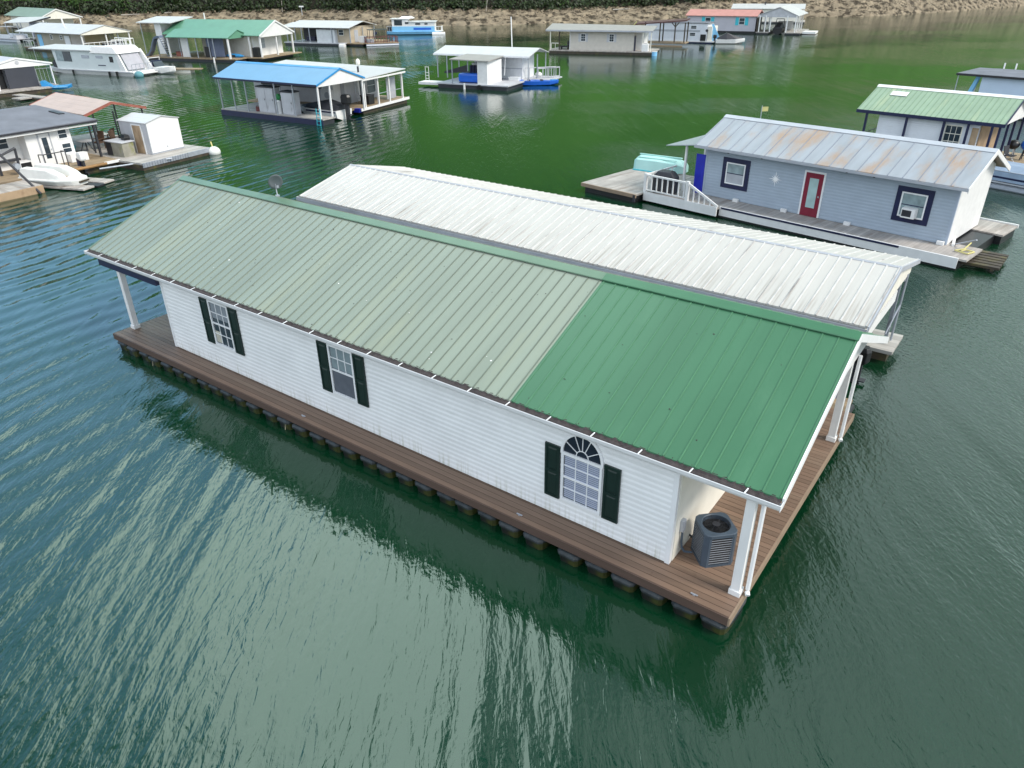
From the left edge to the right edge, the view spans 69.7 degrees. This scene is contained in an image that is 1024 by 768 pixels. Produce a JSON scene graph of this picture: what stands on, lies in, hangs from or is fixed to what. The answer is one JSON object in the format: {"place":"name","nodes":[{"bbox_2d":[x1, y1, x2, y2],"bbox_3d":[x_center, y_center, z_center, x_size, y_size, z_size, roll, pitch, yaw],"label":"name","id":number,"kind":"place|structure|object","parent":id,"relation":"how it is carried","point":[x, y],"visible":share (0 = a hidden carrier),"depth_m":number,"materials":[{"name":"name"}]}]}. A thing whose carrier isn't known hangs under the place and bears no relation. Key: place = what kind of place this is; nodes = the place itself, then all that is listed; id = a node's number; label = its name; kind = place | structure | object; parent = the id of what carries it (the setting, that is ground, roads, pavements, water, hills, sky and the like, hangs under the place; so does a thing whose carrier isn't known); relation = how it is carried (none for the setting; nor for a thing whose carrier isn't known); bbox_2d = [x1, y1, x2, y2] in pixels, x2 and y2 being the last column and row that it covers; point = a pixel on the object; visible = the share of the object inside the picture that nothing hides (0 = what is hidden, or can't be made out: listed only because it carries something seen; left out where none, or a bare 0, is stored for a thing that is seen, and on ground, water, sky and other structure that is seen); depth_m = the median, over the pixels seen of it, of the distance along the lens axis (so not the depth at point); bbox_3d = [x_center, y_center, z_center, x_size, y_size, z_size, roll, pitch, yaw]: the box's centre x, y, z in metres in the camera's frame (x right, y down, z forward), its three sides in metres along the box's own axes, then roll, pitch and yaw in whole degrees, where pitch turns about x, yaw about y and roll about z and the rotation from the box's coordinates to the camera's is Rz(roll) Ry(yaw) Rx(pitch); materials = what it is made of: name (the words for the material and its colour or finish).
{"place":"outdoors","nodes":[
{"label":"outdoors","id":0,"kind":"place"},
{"bbox_2d":[1,147,20,169],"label":"crane","id":1,"kind":"object","parent":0,"point":[17,165],"visible":0.71,"depth_m":43.25,"materials":[{"name":"metal"}]},
{"bbox_2d":[0,0,695,14],"bbox_3d":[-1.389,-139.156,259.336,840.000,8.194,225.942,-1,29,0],"label":"forest floor","id":2,"kind":"structure","parent":0,"point":[370,8],"depth_m":192.32,"materials":[{"name":"soil"}]},
{"bbox_2d":[65,0,85,13],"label":"broadleaf tree","id":3,"kind":"object","parent":2,"relation":"on","point":[73,2],"visible":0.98,"depth_m":191.29,"materials":[{"name":"green plant"}]},
{"bbox_2d":[459,73,477,83],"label":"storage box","id":4,"kind":"object","parent":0,"point":[467,77],"visible":0.73,"depth_m":78.56,"materials":[{"name":"blue plastic"}]},
{"bbox_2d":[0,6,1023,767],"bbox_3d":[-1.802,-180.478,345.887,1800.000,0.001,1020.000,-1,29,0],"label":"water","id":5,"kind":"structure","parent":0,"point":[194,576],"depth_m":15.88,"materials":[{"name":"green liquid"}]},
{"bbox_2d":[0,26,29,41],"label":"pontoon boat","id":6,"kind":"object","parent":5,"relation":"on","point":[13,37],"visible":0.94,"depth_m":143.33,"materials":[{"name":"metal"}]},
{"bbox_2d":[0,154,44,201],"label":"dock","id":7,"kind":"object","parent":5,"relation":"on","point":[25,187],"visible":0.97,"depth_m":41.24,"materials":[{"name":"beige wood"}]},
{"bbox_2d":[4,17,50,40],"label":"boat slip","id":8,"kind":"object","parent":5,"relation":"on","point":[31,20],"visible":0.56,"depth_m":143.59,"materials":[{"name":"metal"}]},
{"bbox_2d":[12,94,45,99],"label":"finger dock","id":9,"kind":"object","parent":5,"relation":"on","point":[25,96],"visible":0.41,"depth_m":74.11,"materials":[{"name":"white wood"}]},
{"bbox_2d":[0,56,58,97],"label":"boathouse","id":10,"kind":"object","parent":5,"relation":"on","point":[18,76],"visible":0.94,"depth_m":77.98,"materials":[{"name":"white paint"}]},
{"bbox_2d":[5,7,81,28],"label":"boathouse","id":11,"kind":"object","parent":5,"relation":"in","point":[56,15],"visible":0.47,"depth_m":173.06,"materials":[{"name":"beige paint"}]},
{"bbox_2d":[40,80,71,89],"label":"pedal boat","id":12,"kind":"object","parent":5,"relation":"on","point":[43,83],"visible":0.88,"depth_m":79.83,"materials":[{"name":"blue plastic"}]},
{"bbox_2d":[0,105,119,184],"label":"floating house","id":13,"kind":"structure","parent":5,"relation":"on","point":[33,135],"depth_m":45.40,"materials":[{"name":"grey"}]},
{"bbox_2d":[0,136,9,149],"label":"window","id":14,"kind":"structure","parent":13,"relation":"in","point":[4,145],"depth_m":44.17,"materials":[{"name":"black glass"}]},
{"bbox_2d":[36,132,57,163],"bbox_3d":[-28.690,-14.519,45.365,0.090,1.900,0.780,17,34,29],"label":"door","id":15,"kind":"structure","parent":13,"relation":"in","point":[44,140],"depth_m":45.31,"materials":[{"name":"white paint"}]},
{"bbox_2d":[56,129,67,139],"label":"window","id":16,"kind":"structure","parent":13,"relation":"in","point":[62,134],"depth_m":45.88,"materials":[{"name":"white glass"}]},
{"bbox_2d":[61,142,72,153],"bbox_3d":[-28.038,-14.883,46.335,0.050,0.640,0.620,17,34,29],"label":"window","id":17,"kind":"structure","parent":13,"relation":"in","point":[67,147],"depth_m":46.33,"materials":[{"name":"white glass"}]},
{"bbox_2d":[76,152,89,174],"bbox_3d":[-26.557,-13.640,45.501,0.761,1.349,0.340,17,34,29],"label":"outboard motor","id":18,"kind":"object","parent":13,"relation":"attached to","point":[80,158],"visible":1,"depth_m":45.32,"materials":[{"name":"white paint"}]},
{"bbox_2d":[15,18,131,51],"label":"floating house","id":19,"kind":"structure","parent":5,"relation":"on","point":[66,33],"depth_m":122.51,"materials":[{"name":"beige paint"}]},
{"bbox_2d":[37,34,43,45],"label":"door","id":20,"kind":"structure","parent":19,"relation":"in","point":[39,36],"depth_m":124.27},
{"bbox_2d":[43,177,113,190],"bbox_3d":[-25.820,-11.835,43.393,3.850,0.140,2.440,7,30,14],"label":"boat","id":21,"kind":"object","parent":5,"relation":"on","point":[95,183],"visible":0.48,"depth_m":42.72,"materials":[{"name":"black plastic"}]},
{"bbox_2d":[18,163,88,185],"bbox_3d":[-26.770,-12.281,43.140,3.984,0.896,1.912,7,30,14],"label":"speedboat","id":22,"kind":"object","parent":21,"relation":"on","point":[49,174],"visible":0.94,"depth_m":42.59,"materials":[{"name":"white plastic"}]},
{"bbox_2d":[28,37,157,76],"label":"cabin cruiser","id":23,"kind":"object","parent":5,"relation":"on","point":[130,60],"visible":0.96,"depth_m":92.38,"materials":[{"name":"white paint"}]},
{"bbox_2d":[55,51,63,60],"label":"window","id":24,"kind":"structure","parent":23,"relation":"in","point":[59,55],"depth_m":93.94,"materials":[{"name":"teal glass"}]},
{"bbox_2d":[62,51,71,60],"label":"window","id":25,"kind":"structure","parent":23,"relation":"in","point":[66,55],"depth_m":93.46,"materials":[{"name":"grey glass"}]},
{"bbox_2d":[71,132,118,150],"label":"floating platform","id":26,"kind":"structure","parent":5,"relation":"on","point":[75,138],"depth_m":53.08,"materials":[{"name":"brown wood"}]},
{"bbox_2d":[29,92,146,152],"bbox_3d":[-29.635,-18.602,51.719,7.920,3.065,4.260,20,35,32],"label":"canopy","id":27,"kind":"object","parent":26,"relation":"on","point":[80,105],"visible":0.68,"depth_m":49.99,"materials":[{"name":"beige metal"}]},
{"bbox_2d":[134,70,143,76],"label":"mooring buoy","id":28,"kind":"object","parent":5,"relation":"on","point":[137,73],"visible":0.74,"depth_m":90.32,"materials":[{"name":"teal plastic"}]},
{"bbox_2d":[79,144,209,170],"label":"floating platform","id":29,"kind":"structure","parent":5,"relation":"on","point":[142,162],"depth_m":48.19,"materials":[{"name":"metal"}]},
{"bbox_2d":[77,139,93,151],"bbox_3d":[-28.599,-15.983,49.418,1.000,0.730,1.000,-1,29,0],"label":"patio table","id":30,"kind":"object","parent":29,"relation":"on","point":[84,140],"visible":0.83,"depth_m":49.26,"materials":[{"name":"metal"}]},
{"bbox_2d":[93,131,105,147],"bbox_3d":[-28.217,-16.662,50.231,0.540,1.100,0.670,8,30,15],"label":"patio chair","id":31,"kind":"object","parent":29,"relation":"on","point":[100,136],"visible":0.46,"depth_m":50.26,"materials":[{"name":"brown wicker"}]},
{"bbox_2d":[107,130,117,138],"bbox_3d":[-27.219,-16.855,50.560,0.670,1.100,0.540,3,29,6],"label":"patio chair","id":32,"kind":"object","parent":29,"relation":"on","point":[111,134],"visible":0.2,"depth_m":50.40,"materials":[{"name":"brown wicker"}]},
{"bbox_2d":[103,138,135,157],"bbox_3d":[-25.687,-15.495,48.255,1.790,0.940,0.990,15,33,25],"label":"counter","id":33,"kind":"object","parent":29,"relation":"on","point":[118,147],"visible":0.98,"depth_m":47.93,"materials":[{"name":"concrete"}]},
{"bbox_2d":[120,134,129,140],"bbox_3d":[-25.324,-16.155,48.118,0.560,0.340,0.400,22,36,34],"label":"portable grill","id":34,"kind":"object","parent":33,"relation":"on","point":[124,137],"visible":1,"depth_m":47.98,"materials":[{"name":"black metal"}]},
{"bbox_2d":[99,158,171,169],"bbox_3d":[-23.876,-14.024,46.773,4.298,0.220,0.100,-18,33,-28],"label":"mooring pipe","id":35,"kind":"object","parent":29,"relation":"attached to","point":[124,165],"visible":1,"depth_m":46.28,"materials":[{"name":"metal"}]},
{"bbox_2d":[116,112,184,154],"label":"shed","id":36,"kind":"structure","parent":29,"relation":"on","point":[151,134],"depth_m":48.61,"materials":[{"name":"white paint"}]},
{"bbox_2d":[130,124,146,153],"bbox_3d":[-24.563,-16.117,48.406,0.980,1.860,0.050,15,33,25],"label":"door","id":37,"kind":"structure","parent":36,"relation":"in","point":[136,129],"depth_m":48.37,"materials":[{"name":"beige wood"}]},
{"bbox_2d":[148,57,175,73],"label":"speedboat","id":38,"kind":"object","parent":5,"relation":"on","point":[159,66],"visible":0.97,"depth_m":92.98,"materials":[{"name":"white paint"}]},
{"bbox_2d":[175,68,202,72],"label":"finger dock","id":39,"kind":"object","parent":5,"relation":"on","point":[184,70],"visible":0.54,"depth_m":94.06,"materials":[{"name":"beige paint"}]},
{"bbox_2d":[209,142,220,154],"bbox_3d":[-20.510,-16.108,50.590,0.840,0.989,0.840,-1,29,0],"label":"mooring buoy","id":40,"kind":"object","parent":5,"relation":"on","point":[213,150],"visible":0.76,"depth_m":50.36,"materials":[{"name":"white plastic"}]},
{"bbox_2d":[136,13,301,62],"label":"floating house","id":41,"kind":"structure","parent":5,"relation":"on","point":[221,39],"depth_m":107.23,"materials":[{"name":"metal"}]},
{"bbox_2d":[146,35,169,56],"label":"water slide","id":42,"kind":"object","parent":41,"relation":"on","point":[153,45],"visible":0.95,"depth_m":108.02,"materials":[{"name":"grey plastic"}]},
{"bbox_2d":[204,47,211,56],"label":"doorway","id":43,"kind":"structure","parent":41,"relation":"in","point":[207,53],"depth_m":106.55,"materials":[{"name":"black plastic"}]},
{"bbox_2d":[252,47,260,56],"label":"condenser","id":44,"kind":"object","parent":41,"relation":"on","point":[256,51],"visible":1,"depth_m":105.84,"materials":[{"name":"black metal"}]},
{"bbox_2d":[212,61,364,125],"bbox_3d":[-19.216,-25.370,63.832,12.410,4.420,5.850,16,33,27],"label":"boat slip","id":45,"kind":"object","parent":5,"relation":"on","point":[307,76],"visible":0.92,"depth_m":61.56,"materials":[{"name":"blue metal"}]},
{"bbox_2d":[255,84,280,112],"bbox_3d":[-20.666,-24.279,62.638,2.000,2.100,0.900,16,33,27],"label":"storage cabinet","id":46,"kind":"object","parent":45,"relation":"on","point":[266,98],"visible":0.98,"depth_m":62.25,"materials":[{"name":"metal"}]},
{"bbox_2d":[275,93,282,113],"bbox_3d":[-19.642,-23.642,61.987,0.561,1.604,0.497,-1,29,0],"label":"water tank","id":47,"kind":"object","parent":45,"relation":"on","point":[279,103],"visible":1,"depth_m":61.84,"materials":[{"name":"white paint"}]},
{"bbox_2d":[279,90,301,114],"bbox_3d":[-18.515,-23.564,61.574,1.400,1.850,0.900,16,33,27],"label":"storage cabinet","id":48,"kind":"object","parent":45,"relation":"on","point":[287,102],"visible":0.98,"depth_m":61.26,"materials":[{"name":"metal"}]},
{"bbox_2d":[300,94,353,119],"bbox_3d":[-15.945,-23.799,62.947,5.970,2.130,2.020,16,33,27],"label":"ski boat","id":49,"kind":"object","parent":5,"relation":"on","point":[342,109],"visible":0.94,"depth_m":62.06,"materials":[{"name":"white paint"}]},
{"bbox_2d":[248,60,409,113],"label":"floating house","id":50,"kind":"structure","parent":5,"relation":"on","point":[370,74],"depth_m":67.76,"materials":[{"name":"white paint"}]},
{"bbox_2d":[324,89,333,99],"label":"heat pump","id":51,"kind":"object","parent":50,"relation":"attached to","point":[326,93],"visible":0.59,"depth_m":65.22,"materials":[{"name":"white paint"}]},
{"bbox_2d":[357,80,361,100],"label":"door","id":52,"kind":"structure","parent":50,"relation":"in","point":[358,82],"depth_m":67.78,"materials":[{"name":"white paint"}]},
{"bbox_2d":[360,94,374,104],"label":"storage box","id":53,"kind":"object","parent":50,"relation":"on","point":[370,99],"visible":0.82,"depth_m":66.18,"materials":[{"name":"black plastic"}]},
{"bbox_2d":[366,77,375,93],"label":"window","id":54,"kind":"structure","parent":50,"relation":"in","point":[370,84],"depth_m":69.25,"materials":[{"name":"grey glass"}]},
{"bbox_2d":[284,20,388,46],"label":"boathouse","id":55,"kind":"object","parent":5,"relation":"on","point":[333,33],"visible":0.9,"depth_m":128.58,"materials":[{"name":"metal"}]},
{"bbox_2d":[354,30,358,41],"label":"door","id":56,"kind":"structure","parent":55,"relation":"in","point":[355,31],"depth_m":128.58,"materials":[{"name":"grey paint"}]},
{"bbox_2d":[364,29,398,46],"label":"pontoon boat","id":57,"kind":"object","parent":5,"relation":"on","point":[370,42],"visible":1,"depth_m":127.16,"materials":[{"name":"metal"}]},
{"bbox_2d":[386,16,444,34],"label":"houseboat","id":58,"kind":"object","parent":5,"relation":"on","point":[402,25],"visible":0.97,"depth_m":150.06,"materials":[{"name":"white paint"}]},
{"bbox_2d":[84,175,888,634],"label":"floating house","id":59,"kind":"structure","parent":5,"relation":"on","point":[624,431],"depth_m":16.38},
{"bbox_2d":[206,299,235,351],"bbox_3d":[-8.277,-1.655,20.944,0.930,1.415,0.050,19,35,31],"label":"window","id":60,"kind":"structure","parent":59,"relation":"in","point":[218,313],"depth_m":20.96,"materials":[{"name":"white glass"}]},
{"bbox_2d":[268,175,282,196],"bbox_3d":[-7.342,-6.225,23.053,0.505,0.699,0.417,19,35,31],"label":"satellite dish","id":61,"kind":"object","parent":59,"relation":"on","point":[275,182],"visible":1,"depth_m":23.10,"materials":[{"name":"metal"}]},
{"bbox_2d":[326,344,357,402],"bbox_3d":[-4.232,-0.268,18.353,0.890,1.425,0.050,19,35,31],"label":"window","id":62,"kind":"structure","parent":59,"relation":"in","point":[340,360],"depth_m":18.37,"materials":[{"name":"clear glass"}]},
{"bbox_2d":[560,453,602,515],"bbox_3d":[1.399,2.016,14.952,0.950,1.205,0.050,19,35,31],"label":"window","id":63,"kind":"structure","parent":59,"relation":"in","point":[581,481],"depth_m":14.96,"materials":[{"name":"clear glass"}]},
{"bbox_2d":[560,434,603,468],"bbox_3d":[1.392,1.254,14.528,0.990,0.600,0.047,19,35,31],"label":"arch window","id":64,"kind":"structure","parent":59,"relation":"in","point":[576,447],"depth_m":14.55,"materials":[{"name":"white glass"}]},
{"bbox_2d":[689,512,737,567],"bbox_3d":[3.952,3.003,14.555,0.679,0.802,0.895,-5,29,-8],"label":"air conditioner","id":65,"kind":"object","parent":59,"relation":"on","point":[714,538],"visible":1,"depth_m":14.27,"materials":[{"name":"grey metal"}]},
{"bbox_2d":[418,17,561,90],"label":"floating house","id":66,"kind":"structure","parent":5,"relation":"on","point":[517,61],"depth_m":81.24,"materials":[{"name":"grey paint"}]},
{"bbox_2d":[449,54,502,89],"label":"shed","id":67,"kind":"structure","parent":66,"relation":"on","point":[487,69],"depth_m":77.81,"materials":[{"name":"white paint"}]},
{"bbox_2d":[519,79,558,85],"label":"rowing boat","id":68,"kind":"object","parent":5,"relation":"on","point":[541,82],"visible":0.94,"depth_m":80.19,"materials":[{"name":"blue plastic"}]},
{"bbox_2d":[546,23,658,55],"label":"boathouse","id":69,"kind":"object","parent":5,"relation":"on","point":[601,39],"visible":0.98,"depth_m":110.40,"materials":[{"name":"grey paint"}]},
{"bbox_2d":[296,164,920,398],"bbox_3d":[1.961,-4.601,26.670,21.970,3.932,6.260,20,35,32],"label":"boat slip","id":70,"kind":"object","parent":5,"relation":"on","point":[847,286],"visible":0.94,"depth_m":23.06,"materials":[{"name":"white metal"}]},
{"bbox_2d":[581,168,693,202],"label":"swim platform","id":71,"kind":"structure","parent":5,"relation":"on","point":[626,185],"depth_m":40.58,"materials":[{"name":"grey wood"}]},
{"bbox_2d":[633,153,687,173],"bbox_3d":[8.797,-12.962,43.120,3.050,0.830,1.600,18,34,29],"label":"dinghy","id":72,"kind":"object","parent":71,"relation":"on","point":[647,162],"visible":0.79,"depth_m":42.71,"materials":[{"name":"teal paint"}]},
{"bbox_2d":[633,18,689,46],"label":"covered dock","id":73,"kind":"object","parent":5,"relation":"on","point":[663,22],"visible":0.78,"depth_m":121.32,"materials":[{"name":"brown wood"}]},
{"bbox_2d":[646,20,718,43],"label":"houseboat","id":74,"kind":"object","parent":5,"relation":"on","point":[703,32],"visible":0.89,"depth_m":126.56,"materials":[{"name":"grey paint"}]},
{"bbox_2d":[685,9,763,33],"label":"boathouse","id":75,"kind":"object","parent":5,"relation":"on","point":[735,21],"visible":0.8,"depth_m":146.21,"materials":[{"name":"red"}]},
{"bbox_2d":[712,32,744,43],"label":"runabout","id":76,"kind":"object","parent":5,"relation":"on","point":[726,38],"visible":1,"depth_m":124.49,"materials":[{"name":"white paint"}]},
{"bbox_2d":[731,1,805,23],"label":"boathouse","id":77,"kind":"object","parent":5,"relation":"on","point":[765,7],"visible":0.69,"depth_m":173.33,"materials":[{"name":"beige paint"}]},
{"bbox_2d":[773,18,784,33],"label":"ski boat","id":78,"kind":"object","parent":5,"relation":"on","point":[779,28],"visible":0.99,"depth_m":143.07,"materials":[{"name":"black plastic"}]},
{"bbox_2d":[755,4,817,34],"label":"boat slip","id":79,"kind":"object","parent":5,"relation":"on","point":[781,11],"visible":0.92,"depth_m":142.55,"materials":[{"name":"white paint"}]},
{"bbox_2d":[643,114,1010,270],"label":"floating cottage","id":80,"kind":"structure","parent":5,"relation":"on","point":[923,200],"depth_m":33.21,"materials":[{"name":"grey"}]},
{"bbox_2d":[652,169,678,193],"bbox_3d":[8.050,-10.594,38.513,1.238,1.170,0.640,20,35,32],"label":"barbecue","id":81,"kind":"object","parent":80,"relation":"on","point":[671,174],"visible":0.83,"depth_m":38.22,"materials":[{"name":"metal"}]},
{"bbox_2d":[693,153,705,192],"bbox_3d":[9.735,-10.922,38.198,0.050,1.980,0.530,-26,38,-37],"label":"side door","id":82,"kind":"structure","parent":80,"relation":"in","point":[701,158],"depth_m":38.12,"materials":[{"name":"wood"}]},
{"bbox_2d":[720,157,750,191],"bbox_3d":[11.157,-10.491,36.752,0.070,1.490,1.490,-26,38,-37],"label":"window","id":83,"kind":"structure","parent":80,"relation":"in","point":[735,172],"depth_m":36.73,"materials":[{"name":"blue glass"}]},
{"bbox_2d":[797,170,826,217],"bbox_3d":[13.999,-8.862,34.321,0.090,2.080,1.020,-26,38,-37],"label":"door","id":84,"kind":"structure","parent":80,"relation":"in","point":[813,186],"depth_m":34.30,"materials":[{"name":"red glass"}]},
{"bbox_2d":[891,185,935,225],"bbox_3d":[17.105,-7.617,31.403,0.070,1.490,1.490,-26,38,-37],"label":"window","id":85,"kind":"structure","parent":80,"relation":"in","point":[922,199],"depth_m":31.32,"materials":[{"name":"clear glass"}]},
{"bbox_2d":[954,243,974,253],"bbox_3d":[18.927,-5.594,30.391,1.395,0.108,0.626,-20,35,-31],"label":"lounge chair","id":86,"kind":"object","parent":80,"relation":"on","point":[964,249],"visible":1,"depth_m":30.21,"materials":[{"name":"yellow plastic"}]},
{"bbox_2d":[961,250,1008,271],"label":"slatted ramp","id":87,"kind":"structure","parent":80,"relation":"attached to","point":[992,261],"depth_m":30.04,"materials":[{"name":"brown wood"}]},
{"bbox_2d":[831,398,854,412],"bbox_3d":[6.777,-0.067,21.252,5.830,1.100,0.750,19,35,31],"label":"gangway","id":88,"kind":"object","parent":5,"relation":"on","point":[852,407],"visible":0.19,"depth_m":19.78,"materials":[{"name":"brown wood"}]},
{"bbox_2d":[850,345,871,383],"bbox_3d":[8.130,-1.183,22.901,5.730,1.420,1.700,20,35,32],"label":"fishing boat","id":89,"kind":"object","parent":5,"relation":"on","point":[866,352],"visible":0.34,"depth_m":21.27,"materials":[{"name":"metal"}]},
{"bbox_2d":[856,84,1023,163],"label":"floating house","id":90,"kind":"structure","parent":5,"relation":"on","point":[967,118],"depth_m":44.17,"materials":[{"name":"green metal"}]},
{"bbox_2d":[941,124,963,143],"bbox_3d":[26.102,-14.640,43.674,0.970,1.420,0.050,25,38,38],"label":"window","id":91,"kind":"structure","parent":90,"relation":"in","point":[952,133],"depth_m":43.56,"materials":[{"name":"white glass"}]},
{"bbox_2d":[968,128,978,145],"bbox_3d":[26.919,-13.922,43.152,0.340,2.100,0.050,25,38,38],"label":"door","id":92,"kind":"structure","parent":90,"relation":"in","point":[974,133],"depth_m":42.85,"materials":[{"name":"beige wood"}]},
{"bbox_2d":[1003,145,1016,161],"bbox_3d":[29.714,-13.696,43.930,0.500,0.960,0.620,-16,33,-26],"label":"folding chair","id":93,"kind":"object","parent":90,"relation":"on","point":[1006,150],"visible":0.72,"depth_m":43.94,"materials":[{"name":"metal"}]},
{"bbox_2d":[1009,140,1019,159],"bbox_3d":[30.482,-14.291,44.795,0.693,1.137,0.701,-1,29,0],"label":"kettle grill","id":94,"kind":"object","parent":90,"relation":"on","point":[1014,144],"visible":0.84,"depth_m":44.45,"materials":[{"name":"black metal"}]},
{"bbox_2d":[954,63,1023,118],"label":"houseboat","id":95,"kind":"object","parent":5,"relation":"on","point":[1004,81],"visible":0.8,"depth_m":59.69,"materials":[{"name":"white paint"}]},
{"bbox_2d":[970,217,1018,244],"bbox_3d":[21.660,-6.872,33.591,2.000,0.820,1.870,-24,37,-36],"label":"side dock","id":96,"kind":"object","parent":5,"relation":"on","point":[1002,231],"visible":0.55,"depth_m":33.12,"materials":[{"name":"grey wood"}]},
{"bbox_2d":[989,161,1023,194],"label":"pontoon boat","id":97,"kind":"object","parent":5,"relation":"on","point":[1005,179],"visible":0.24,"depth_m":40.20,"materials":[{"name":"metal"}]},
{"bbox_2d":[0,0,1023,27],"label":"rocky bank","id":98,"kind":"structure","parent":0,"point":[813,7],"depth_m":189.49,"materials":[{"name":"stone"}]},
{"bbox_2d":[116,0,135,12],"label":"broadleaf tree","id":99,"kind":"object","parent":98,"relation":"on","point":[124,2],"visible":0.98,"depth_m":191.50,"materials":[{"name":"green plant"}]},
{"bbox_2d":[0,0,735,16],"bbox_3d":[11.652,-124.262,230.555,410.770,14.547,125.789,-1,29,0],"label":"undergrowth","id":100,"kind":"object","parent":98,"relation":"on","point":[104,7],"visible":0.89,"depth_m":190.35,"materials":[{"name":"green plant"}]},
{"bbox_2d":[78,0,935,21],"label":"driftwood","id":101,"kind":"object","parent":98,"relation":"on","point":[462,14],"visible":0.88,"depth_m":188.29,"materials":[{"name":"wood"}]},
{"bbox_2d":[73,0,978,24],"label":"rubble","id":102,"kind":"object","parent":98,"relation":"on","point":[477,13],"visible":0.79,"depth_m":188.96,"materials":[{"name":"stone"}]},
{"bbox_2d":[641,43,648,51],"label":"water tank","id":103,"kind":"object","parent":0,"point":[645,47],"visible":1,"depth_m":108.12,"materials":[{"name":"white paint"}]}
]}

